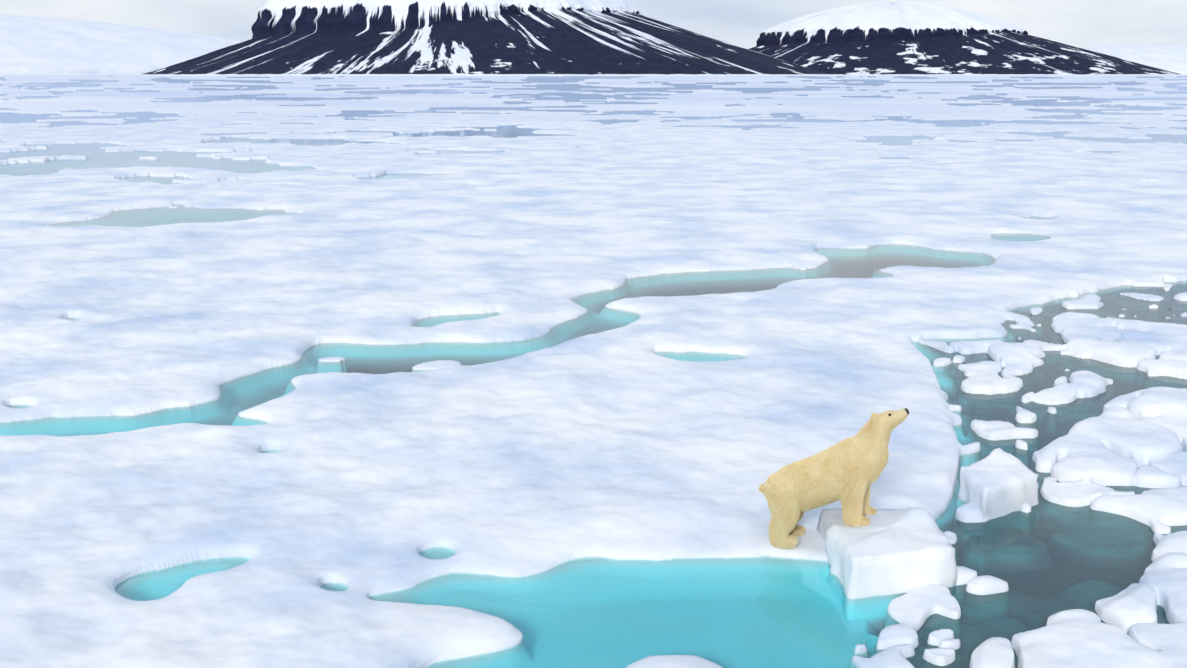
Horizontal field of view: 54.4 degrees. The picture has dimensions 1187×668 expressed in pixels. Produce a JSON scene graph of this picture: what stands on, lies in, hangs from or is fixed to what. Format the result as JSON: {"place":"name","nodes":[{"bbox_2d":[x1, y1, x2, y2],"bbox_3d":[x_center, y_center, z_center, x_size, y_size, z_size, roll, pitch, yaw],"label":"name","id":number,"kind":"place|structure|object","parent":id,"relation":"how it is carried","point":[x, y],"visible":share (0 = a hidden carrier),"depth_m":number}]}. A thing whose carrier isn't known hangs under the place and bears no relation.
{"place":"outdoors","nodes":[
{"label":"outdoors","id":0,"kind":"place"},
{"bbox_2d":[0,14,242,75],"bbox_3d":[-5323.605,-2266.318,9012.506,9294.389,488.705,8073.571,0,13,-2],"label":"ice cap","id":1,"kind":"object","parent":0,"point":[33,45],"visible":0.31,"depth_m":7588.72},
{"bbox_2d":[136,0,833,75],"bbox_3d":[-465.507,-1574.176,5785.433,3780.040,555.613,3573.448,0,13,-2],"label":"table mountain","id":2,"kind":"structure","parent":0,"point":[458,38],"depth_m":4918.03},
{"bbox_2d":[0,75,1186,667],"bbox_3d":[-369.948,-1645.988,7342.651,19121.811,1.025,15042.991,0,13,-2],"label":"sea ice","id":3,"kind":"structure","parent":0,"point":[620,443],"depth_m":26.64},
{"bbox_2d":[758,408,908,548],"bbox_3d":[3.336,1.977,16.139,1.978,2.064,0.701,3,13,12],"label":"polar bear","id":4,"kind":"object","parent":3,"relation":"on","point":[846,472],"visible":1,"depth_m":15.90},
{"bbox_2d":[0,75,1186,667],"bbox_3d":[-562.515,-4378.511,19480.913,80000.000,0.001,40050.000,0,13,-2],"label":"sea water","id":5,"kind":"structure","parent":0,"point":[1044,559],"depth_m":28.08},
{"bbox_2d":[816,507,957,629],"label":"ice block","id":6,"kind":"structure","parent":5,"relation":"in","point":[886,554],"depth_m":15.15},
{"bbox_2d":[955,448,1038,520],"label":"ice block","id":7,"kind":"structure","parent":5,"relation":"in","point":[997,483],"depth_m":17.91},
{"bbox_2d":[0,0,1186,48],"label":"sky","id":8,"kind":"structure","parent":0,"point":[1076,23]},
{"bbox_2d":[749,2,1182,75],"bbox_3d":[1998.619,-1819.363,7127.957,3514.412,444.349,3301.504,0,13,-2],"label":"table mountain","id":9,"kind":"structure","parent":0,"point":[899,39],"depth_m":6433.55},
{"bbox_2d":[1082,44,1186,74],"bbox_3d":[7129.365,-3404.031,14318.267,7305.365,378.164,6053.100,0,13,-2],"label":"snow hills","id":10,"kind":"structure","parent":0,"point":[1171,57],"depth_m":13146.16}
]}

